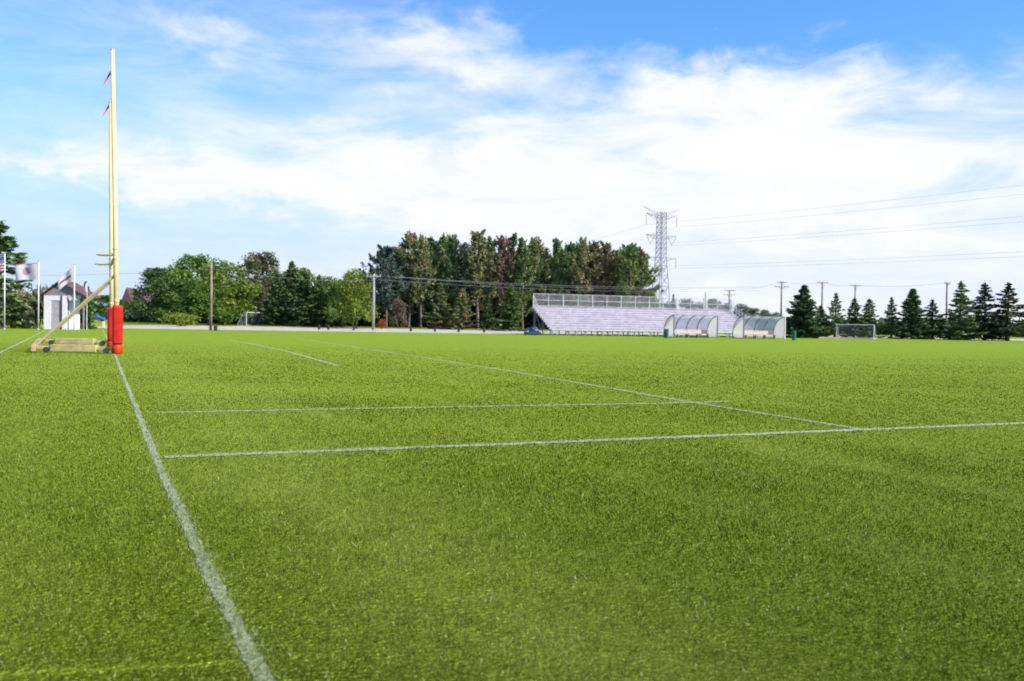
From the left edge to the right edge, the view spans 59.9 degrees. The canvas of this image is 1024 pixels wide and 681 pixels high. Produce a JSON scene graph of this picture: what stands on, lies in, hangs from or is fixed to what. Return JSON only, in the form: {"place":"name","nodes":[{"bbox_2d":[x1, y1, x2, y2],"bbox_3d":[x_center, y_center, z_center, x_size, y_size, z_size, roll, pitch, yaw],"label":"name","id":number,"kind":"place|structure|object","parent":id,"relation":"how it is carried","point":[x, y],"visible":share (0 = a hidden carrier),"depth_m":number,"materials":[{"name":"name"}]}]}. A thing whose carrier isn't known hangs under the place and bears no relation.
{"place":"outdoors","nodes":[
{"label":"outdoors","id":0,"kind":"place"},
{"bbox_2d":[122,287,152,306],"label":"brown house","id":1,"kind":"structure","parent":0,"point":[128,292],"depth_m":234.81,"materials":[{"name":"brown"}]},
{"bbox_2d":[0,327,1023,680],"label":"field","id":2,"kind":"structure","parent":0,"point":[642,349],"depth_m":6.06,"materials":[{"name":"green plant"}]},
{"bbox_2d":[3,252,5,328],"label":"flagpole","id":3,"kind":"object","parent":2,"relation":"on","point":[4,290],"visible":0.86,"depth_m":85.89,"materials":[{"name":"white metal"}]},
{"bbox_2d":[3,283,32,327],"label":"shrub","id":4,"kind":"object","parent":2,"relation":"on","point":[14,318],"visible":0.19,"depth_m":96.04,"materials":[{"name":"green plant"}]},
{"bbox_2d":[0,220,43,327],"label":"spruce tree","id":5,"kind":"object","parent":2,"relation":"on","point":[7,243],"visible":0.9,"depth_m":91.97,"materials":[{"name":"green plant"}]},
{"bbox_2d":[18,282,52,327],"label":"shrub","id":6,"kind":"object","parent":2,"relation":"on","point":[34,305],"visible":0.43,"depth_m":97.48,"materials":[{"name":"green plant"}]},
{"bbox_2d":[37,260,39,329],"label":"flagpole","id":7,"kind":"object","parent":2,"relation":"on","point":[38,295],"visible":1,"depth_m":86.90,"materials":[{"name":"white metal"}]},
{"bbox_2d":[15,262,37,280],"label":"flag","id":8,"kind":"object","parent":7,"relation":"attached to","point":[27,271],"visible":1,"depth_m":86.89,"materials":[{"name":"white fabric"}]},
{"bbox_2d":[39,281,100,329],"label":"shed","id":9,"kind":"object","parent":2,"relation":"on","point":[58,308],"visible":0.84,"depth_m":90.99,"materials":[{"name":"white"}]},
{"bbox_2d":[51,300,59,328],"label":"door","id":10,"kind":"structure","parent":9,"relation":"in","point":[55,304],"depth_m":91.03,"materials":[{"name":"metal"}]},
{"bbox_2d":[73,264,74,329],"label":"flagpole","id":11,"kind":"object","parent":2,"relation":"on","point":[74,300],"visible":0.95,"depth_m":87.92,"materials":[{"name":"white metal"}]},
{"bbox_2d":[58,266,73,293],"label":"flag","id":12,"kind":"object","parent":11,"relation":"attached to","point":[66,278],"visible":1,"depth_m":87.90,"materials":[{"name":"white fabric"}]},
{"bbox_2d":[31,48,122,353],"bbox_3d":[-15.488,-4.622,31.732,2.728,9.972,7.274,0,1,-26],"label":"rugby goal","id":13,"kind":"object","parent":2,"relation":"on","point":[114,341],"visible":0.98,"depth_m":29.19,"materials":[{"name":"yellow paint"}]},
{"bbox_2d":[80,299,97,328],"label":"shrub","id":14,"kind":"object","parent":2,"relation":"on","point":[90,314],"visible":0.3,"depth_m":95.92,"materials":[{"name":"green plant"}]},
{"bbox_2d":[81,281,101,328],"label":"cone shrub","id":15,"kind":"object","parent":2,"relation":"on","point":[89,326],"visible":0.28,"depth_m":96.80,"materials":[{"name":"green plant"}]},
{"bbox_2d":[102,329,285,680],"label":"goal line marking","id":16,"kind":"object","parent":2,"relation":"on","point":[249,648],"visible":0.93,"depth_m":3.95,"materials":[{"name":"paint"}]},
{"bbox_2d":[209,263,212,329],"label":"utility pole","id":17,"kind":"object","parent":2,"relation":"on","point":[211,296],"visible":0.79,"depth_m":102.82,"materials":[{"name":"brown wood"}]},
{"bbox_2d":[149,401,732,412],"bbox_3d":[-0.496,0.911,12.435,8.557,0.050,0.274,1,1,-21],"label":"faint cross line marking","id":18,"kind":"object","parent":2,"relation":"on","point":[676,402],"visible":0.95,"depth_m":12.13,"materials":[{"name":"paint"}]},
{"bbox_2d":[524,326,540,334],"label":"equipment stack","id":19,"kind":"object","parent":2,"relation":"on","point":[533,330],"visible":0.99,"depth_m":105.66,"materials":[{"name":"blue plastic"}]},
{"bbox_2d":[297,338,861,428],"bbox_3d":[-5.343,0.432,36.121,0.451,0.054,55.121,1,1,-20],"label":"long lengthwise line marking","id":20,"kind":"object","parent":2,"relation":"on","point":[807,420],"visible":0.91,"depth_m":14.71,"materials":[{"name":"paint"}]},
{"bbox_2d":[157,422,1023,457],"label":"bright cross line marking","id":21,"kind":"object","parent":2,"relation":"on","point":[458,445],"visible":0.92,"depth_m":8.77,"materials":[{"name":"paint"}]},
{"bbox_2d":[663,315,717,337],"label":"dugout shelter","id":22,"kind":"object","parent":2,"relation":"on","point":[707,325],"visible":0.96,"depth_m":105.36,"materials":[{"name":"white"}]},
{"bbox_2d":[732,316,785,338],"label":"dugout shelter","id":23,"kind":"object","parent":2,"relation":"on","point":[775,327],"visible":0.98,"depth_m":105.34,"materials":[{"name":"white paint"}]},
{"bbox_2d":[0,0,1023,322],"label":"sky","id":24,"kind":"structure","parent":0,"point":[316,135],"materials":[{"name":"blue"}]},
{"bbox_2d":[5,318,1023,341],"bbox_3d":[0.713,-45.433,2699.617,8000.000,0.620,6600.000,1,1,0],"label":"ground","id":25,"kind":"structure","parent":0,"point":[97,323],"depth_m":145.98,"materials":[{"name":"grey concrete"}]},
{"bbox_2d":[92,295,108,320],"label":"broadleaf tree","id":26,"kind":"object","parent":25,"relation":"on","point":[101,307],"visible":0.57,"depth_m":213.01,"materials":[{"name":"green plant"}]},
{"bbox_2d":[122,267,187,322],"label":"broadleaf tree","id":27,"kind":"object","parent":25,"relation":"on","point":[140,306],"visible":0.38,"depth_m":156.67,"materials":[{"name":"green plant"}]},
{"bbox_2d":[141,277,203,324],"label":"broadleaf tree","id":28,"kind":"object","parent":25,"relation":"on","point":[164,302],"visible":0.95,"depth_m":144.06,"materials":[{"name":"green plant"}]},
{"bbox_2d":[158,311,202,325],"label":"shrub","id":29,"kind":"object","parent":25,"relation":"on","point":[181,319],"visible":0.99,"depth_m":131.36,"materials":[{"name":"green plant"}]},
{"bbox_2d":[157,253,220,323],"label":"broadleaf tree","id":30,"kind":"object","parent":25,"relation":"on","point":[182,272],"visible":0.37,"depth_m":158.09,"materials":[{"name":"green plant"}]},
{"bbox_2d":[182,282,241,324],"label":"broadleaf tree","id":31,"kind":"object","parent":25,"relation":"on","point":[199,299],"visible":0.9,"depth_m":144.56,"materials":[{"name":"green plant"}]},
{"bbox_2d":[182,259,263,324],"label":"broadleaf tree","id":32,"kind":"object","parent":25,"relation":"on","point":[220,278],"visible":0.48,"depth_m":151.00,"materials":[{"name":"green plant"}]},
{"bbox_2d":[218,277,265,324],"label":"broadleaf tree","id":33,"kind":"object","parent":25,"relation":"on","point":[250,298],"visible":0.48,"depth_m":152.52,"materials":[{"name":"green plant"}]},
{"bbox_2d":[237,312,265,325],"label":"soccer goal","id":34,"kind":"object","parent":25,"relation":"on","point":[244,313],"visible":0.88,"depth_m":150.52,"materials":[{"name":"white paint"}]},
{"bbox_2d":[233,251,283,323],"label":"broadleaf tree","id":35,"kind":"object","parent":25,"relation":"on","point":[255,264],"visible":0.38,"depth_m":164.19,"materials":[{"name":"green plant"}]},
{"bbox_2d":[253,276,282,322],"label":"broadleaf tree","id":36,"kind":"object","parent":25,"relation":"on","point":[265,286],"visible":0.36,"depth_m":156.45,"materials":[{"name":"green plant"}]},
{"bbox_2d":[259,272,295,325],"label":"spruce tree","id":37,"kind":"object","parent":25,"relation":"on","point":[275,307],"visible":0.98,"depth_m":151.29,"materials":[{"name":"green plant"}]},
{"bbox_2d":[278,260,306,325],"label":"spruce tree","id":38,"kind":"object","parent":25,"relation":"on","point":[290,288],"visible":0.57,"depth_m":157.16,"materials":[{"name":"green plant"}]},
{"bbox_2d":[284,270,316,326],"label":"spruce tree","id":39,"kind":"object","parent":25,"relation":"on","point":[304,284],"visible":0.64,"depth_m":149.23,"materials":[{"name":"green plant"}]},
{"bbox_2d":[283,267,325,316],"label":"broadleaf tree","id":40,"kind":"object","parent":25,"relation":"on","point":[310,274],"visible":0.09,"depth_m":162.49,"materials":[{"name":"green plant"}]},
{"bbox_2d":[297,274,335,326],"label":"spruce tree","id":41,"kind":"object","parent":25,"relation":"on","point":[316,313],"visible":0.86,"depth_m":147.19,"materials":[{"name":"green plant"}]},
{"bbox_2d":[307,276,342,316],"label":"broadleaf tree","id":42,"kind":"object","parent":25,"relation":"on","point":[327,284],"visible":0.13,"depth_m":163.47,"materials":[{"name":"green plant"}]},
{"bbox_2d":[321,288,347,326],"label":"spruce tree","id":43,"kind":"object","parent":25,"relation":"on","point":[338,323],"visible":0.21,"depth_m":149.37,"materials":[{"name":"green plant"}]},
{"bbox_2d":[320,280,356,327],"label":"broadleaf tree","id":44,"kind":"object","parent":25,"relation":"on","point":[330,313],"visible":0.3,"depth_m":145.68,"materials":[{"name":"green plant"}]},
{"bbox_2d":[334,268,380,328],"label":"broadleaf tree","id":45,"kind":"object","parent":25,"relation":"on","point":[354,306],"visible":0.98,"depth_m":136.67,"materials":[{"name":"green plant"}]},
{"bbox_2d":[349,275,384,326],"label":"broadleaf tree","id":46,"kind":"object","parent":25,"relation":"on","point":[365,322],"visible":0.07,"depth_m":162.93,"materials":[{"name":"green plant"}]},
{"bbox_2d":[367,274,380,329],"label":"utility pole","id":47,"kind":"object","parent":25,"relation":"on","point":[373,310],"visible":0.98,"depth_m":127.79,"materials":[{"name":"grey wood"}]},
{"bbox_2d":[375,275,755,287],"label":"power line","id":48,"kind":"object","parent":47,"relation":"attached to","point":[567,285],"visible":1,"depth_m":138.09,"materials":[{"name":"grey metal"}]},
{"bbox_2d":[376,279,760,291],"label":"power line","id":49,"kind":"object","parent":47,"relation":"attached to","point":[591,290],"visible":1,"depth_m":142.24,"materials":[{"name":"grey metal"}]},
{"bbox_2d":[359,244,390,293],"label":"pine tree","id":50,"kind":"object","parent":25,"relation":"on","point":[381,248],"visible":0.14,"depth_m":185.24,"materials":[{"name":"green plant"}]},
{"bbox_2d":[123,277,647,328],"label":"undergrowth","id":51,"kind":"object","parent":25,"relation":"on","point":[128,316],"visible":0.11,"depth_m":168.25,"materials":[{"name":"green plant"}]},
{"bbox_2d":[368,245,409,327],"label":"pine tree","id":52,"kind":"object","parent":25,"relation":"on","point":[387,261],"visible":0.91,"depth_m":149.61,"materials":[{"name":"green plant"}]},
{"bbox_2d":[381,250,412,326],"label":"pine tree","id":53,"kind":"object","parent":25,"relation":"on","point":[395,289],"visible":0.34,"depth_m":159.42,"materials":[{"name":"green plant"}]},
{"bbox_2d":[387,298,408,328],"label":"young tree","id":54,"kind":"object","parent":25,"relation":"on","point":[397,314],"visible":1,"depth_m":145.72,"materials":[{"name":"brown plant"}]},
{"bbox_2d":[395,230,432,327],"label":"pine tree","id":55,"kind":"object","parent":25,"relation":"on","point":[410,240],"visible":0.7,"depth_m":157.20,"materials":[{"name":"green plant"}]},
{"bbox_2d":[404,291,428,326],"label":"understory spruce","id":56,"kind":"object","parent":25,"relation":"on","point":[414,319],"visible":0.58,"depth_m":165.29,"materials":[{"name":"green plant"}]},
{"bbox_2d":[406,232,436,327],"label":"pine tree","id":57,"kind":"object","parent":25,"relation":"on","point":[422,249],"visible":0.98,"depth_m":155.11,"materials":[{"name":"green plant"}]},
{"bbox_2d":[415,236,445,327],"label":"pine tree","id":58,"kind":"object","parent":25,"relation":"on","point":[434,246],"visible":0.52,"depth_m":159.18,"materials":[{"name":"green plant"}]},
{"bbox_2d":[421,282,454,328],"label":"young tree","id":59,"kind":"object","parent":25,"relation":"on","point":[440,312],"visible":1,"depth_m":145.44,"materials":[{"name":"green plant"}]},
{"bbox_2d":[427,232,459,299],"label":"pine tree","id":60,"kind":"object","parent":25,"relation":"on","point":[443,239],"visible":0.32,"depth_m":164.74,"materials":[{"name":"green plant"}]},
{"bbox_2d":[431,234,473,327],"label":"pine tree","id":61,"kind":"object","parent":25,"relation":"on","point":[453,246],"visible":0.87,"depth_m":157.22,"materials":[{"name":"green plant"}]},
{"bbox_2d":[448,288,476,329],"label":"young tree","id":62,"kind":"object","parent":25,"relation":"on","point":[462,315],"visible":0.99,"depth_m":143.41,"materials":[{"name":"green plant"}]},
{"bbox_2d":[449,242,476,322],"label":"pine tree","id":63,"kind":"object","parent":25,"relation":"on","point":[465,246],"visible":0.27,"depth_m":167.35,"materials":[{"name":"green plant"}]},
{"bbox_2d":[453,229,504,328],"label":"pine tree","id":64,"kind":"object","parent":25,"relation":"on","point":[477,238],"visible":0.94,"depth_m":155.34,"materials":[{"name":"green plant"}]},
{"bbox_2d":[470,301,494,327],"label":"understory spruce","id":65,"kind":"object","parent":25,"relation":"on","point":[480,313],"visible":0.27,"depth_m":167.34,"materials":[{"name":"green plant"}]},
{"bbox_2d":[473,296,497,329],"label":"young tree","id":66,"kind":"object","parent":25,"relation":"on","point":[485,310],"visible":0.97,"depth_m":149.80,"materials":[{"name":"green plant"}]},
{"bbox_2d":[474,236,504,325],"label":"pine tree","id":67,"kind":"object","parent":25,"relation":"on","point":[490,241],"visible":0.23,"depth_m":167.22,"materials":[{"name":"green plant"}]},
{"bbox_2d":[482,234,516,319],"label":"pine tree","id":68,"kind":"object","parent":25,"relation":"on","point":[501,242],"visible":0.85,"depth_m":157.18,"materials":[{"name":"green plant"}]},
{"bbox_2d":[491,284,528,330],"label":"young tree","id":69,"kind":"object","parent":25,"relation":"on","point":[511,304],"visible":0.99,"depth_m":139.35,"materials":[{"name":"green plant"}]},
{"bbox_2d":[493,232,528,326],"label":"pine tree","id":70,"kind":"object","parent":25,"relation":"on","point":[513,238],"visible":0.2,"depth_m":161.23,"materials":[{"name":"green plant"}]},
{"bbox_2d":[505,237,543,329],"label":"pine tree","id":71,"kind":"object","parent":25,"relation":"on","point":[523,254],"visible":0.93,"depth_m":157.28,"materials":[{"name":"green plant"}]},
{"bbox_2d":[518,291,540,328],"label":"understory spruce","id":72,"kind":"object","parent":25,"relation":"on","point":[528,318],"visible":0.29,"depth_m":166.66,"materials":[{"name":"green plant"}]},
{"bbox_2d":[514,236,549,326],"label":"pine tree","id":73,"kind":"object","parent":25,"relation":"on","point":[535,245],"visible":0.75,"depth_m":159.31,"materials":[{"name":"green plant"}]},
{"bbox_2d":[530,247,561,328],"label":"pine tree","id":74,"kind":"object","parent":25,"relation":"on","point":[546,259],"visible":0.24,"depth_m":167.48,"materials":[{"name":"green plant"}]},
{"bbox_2d":[540,237,581,306],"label":"pine tree","id":75,"kind":"object","parent":25,"relation":"on","point":[558,253],"visible":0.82,"depth_m":159.13,"materials":[{"name":"green plant"}]},
{"bbox_2d":[558,240,585,306],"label":"pine tree","id":76,"kind":"object","parent":25,"relation":"on","point":[571,250],"visible":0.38,"depth_m":163.15,"materials":[{"name":"green plant"}]},
{"bbox_2d":[564,237,598,305],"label":"pine tree","id":77,"kind":"object","parent":25,"relation":"on","point":[582,250],"visible":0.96,"depth_m":157.61,"materials":[{"name":"green plant"}]},
{"bbox_2d":[570,240,614,307],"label":"pine tree","id":78,"kind":"object","parent":25,"relation":"on","point":[593,248],"visible":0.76,"depth_m":158.88,"materials":[{"name":"green plant"}]},
{"bbox_2d":[583,240,623,307],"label":"pine tree","id":79,"kind":"object","parent":25,"relation":"on","point":[606,247],"visible":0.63,"depth_m":161.40,"materials":[{"name":"green plant"}]},
{"bbox_2d":[604,249,631,307],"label":"pine tree","id":80,"kind":"object","parent":25,"relation":"on","point":[615,254],"visible":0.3,"depth_m":163.61,"materials":[{"name":"green plant"}]},
{"bbox_2d":[619,284,628,331],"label":"young tree","id":81,"kind":"object","parent":25,"relation":"on","point":[624,293],"visible":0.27,"depth_m":151.70,"materials":[{"name":"green plant"}]},
{"bbox_2d":[615,242,651,306],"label":"pine tree","id":82,"kind":"object","parent":25,"relation":"on","point":[630,252],"visible":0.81,"depth_m":157.59,"materials":[{"name":"green plant"}]},
{"bbox_2d":[619,246,660,290],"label":"pine tree","id":83,"kind":"object","parent":25,"relation":"on","point":[641,252],"visible":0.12,"depth_m":173.76,"materials":[{"name":"green plant"}]},
{"bbox_2d":[619,254,664,308],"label":"pine tree","id":84,"kind":"object","parent":25,"relation":"on","point":[643,261],"visible":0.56,"depth_m":159.15,"materials":[{"name":"green plant"}]},
{"bbox_2d":[533,294,760,337],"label":"bleacher stand","id":85,"kind":"object","parent":25,"relation":"on","point":[575,318],"visible":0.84,"depth_m":117.65,"materials":[{"name":"metal"}]},
{"bbox_2d":[640,292,659,308],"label":"young tree","id":86,"kind":"object","parent":25,"relation":"on","point":[651,295],"visible":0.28,"depth_m":151.55,"materials":[{"name":"green plant"}]},
{"bbox_2d":[643,206,680,307],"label":"lattice tower","id":87,"kind":"structure","parent":25,"relation":"on","point":[661,242],"depth_m":318.79,"materials":[{"name":"metal"}]},
{"bbox_2d":[678,298,694,309],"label":"distant tree","id":88,"kind":"object","parent":25,"relation":"on","point":[685,306],"visible":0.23,"depth_m":247.23,"materials":[{"name":"green plant"}]},
{"bbox_2d":[706,299,723,308],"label":"distant tree","id":89,"kind":"object","parent":25,"relation":"on","point":[714,301],"visible":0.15,"depth_m":243.37,"materials":[{"name":"green plant"}]},
{"bbox_2d":[731,303,750,316],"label":"distant tree","id":90,"kind":"object","parent":25,"relation":"on","point":[741,307],"visible":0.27,"depth_m":239.64,"materials":[{"name":"green plant"}]},
{"bbox_2d":[785,285,832,337],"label":"conifer tree","id":91,"kind":"object","parent":25,"relation":"on","point":[802,322],"visible":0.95,"depth_m":123.16,"materials":[{"name":"green plant"}]},
{"bbox_2d":[814,305,833,336],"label":"conifer tree","id":92,"kind":"object","parent":25,"relation":"on","point":[821,313],"visible":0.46,"depth_m":133.35,"materials":[{"name":"green plant"}]},
{"bbox_2d":[821,293,850,336],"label":"conifer tree","id":93,"kind":"object","parent":25,"relation":"on","point":[835,317],"visible":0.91,"depth_m":132.70,"materials":[{"name":"green plant"}]},
{"bbox_2d":[838,297,873,337],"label":"conifer tree","id":94,"kind":"object","parent":25,"relation":"on","point":[855,308],"visible":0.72,"depth_m":133.70,"materials":[{"name":"green plant"}]},
{"bbox_2d":[836,324,875,338],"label":"soccer goal","id":95,"kind":"object","parent":25,"relation":"on","point":[873,332],"visible":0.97,"depth_m":123.70,"materials":[{"name":"white paint"}]},
{"bbox_2d":[851,298,886,337],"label":"conifer tree","id":96,"kind":"object","parent":25,"relation":"on","point":[869,313],"visible":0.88,"depth_m":131.56,"materials":[{"name":"green plant"}]},
{"bbox_2d":[878,297,901,337],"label":"conifer tree","id":97,"kind":"object","parent":25,"relation":"on","point":[889,312],"visible":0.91,"depth_m":130.72,"materials":[{"name":"green plant"}]},
{"bbox_2d":[783,316,1023,336],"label":"woods","id":98,"kind":"object","parent":25,"relation":"on","point":[882,322],"visible":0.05,"depth_m":170.72,"materials":[{"name":"green plant"}]},
{"bbox_2d":[886,288,938,338],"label":"conifer tree","id":99,"kind":"object","parent":25,"relation":"on","point":[912,311],"visible":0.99,"depth_m":128.34,"materials":[{"name":"green plant"}]},
{"bbox_2d":[917,299,956,337],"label":"conifer tree","id":100,"kind":"object","parent":25,"relation":"on","point":[932,307],"visible":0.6,"depth_m":130.70,"materials":[{"name":"green plant"}]},
{"bbox_2d":[944,282,950,334],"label":"utility pole","id":101,"kind":"object","parent":25,"relation":"on","point":[947,284],"visible":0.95,"depth_m":136.79,"materials":[{"name":"brown wood"}]},
{"bbox_2d":[933,281,989,339],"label":"conifer tree","id":102,"kind":"object","parent":25,"relation":"on","point":[961,303],"visible":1,"depth_m":127.33,"materials":[{"name":"green plant"}]},
{"bbox_2d":[954,282,1014,339],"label":"conifer tree","id":103,"kind":"object","parent":25,"relation":"on","point":[985,297],"visible":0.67,"depth_m":128.20,"materials":[{"name":"green plant"}]},
{"bbox_2d":[979,282,1023,340],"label":"conifer tree","id":104,"kind":"object","parent":25,"relation":"on","point":[1006,304],"visible":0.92,"depth_m":126.50,"materials":[{"name":"green plant"}]},
{"bbox_2d":[96,325,1023,340],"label":"gravel path","id":105,"kind":"structure","parent":0,"point":[331,329],"depth_m":128.41,"materials":[{"name":"grey gravel"}]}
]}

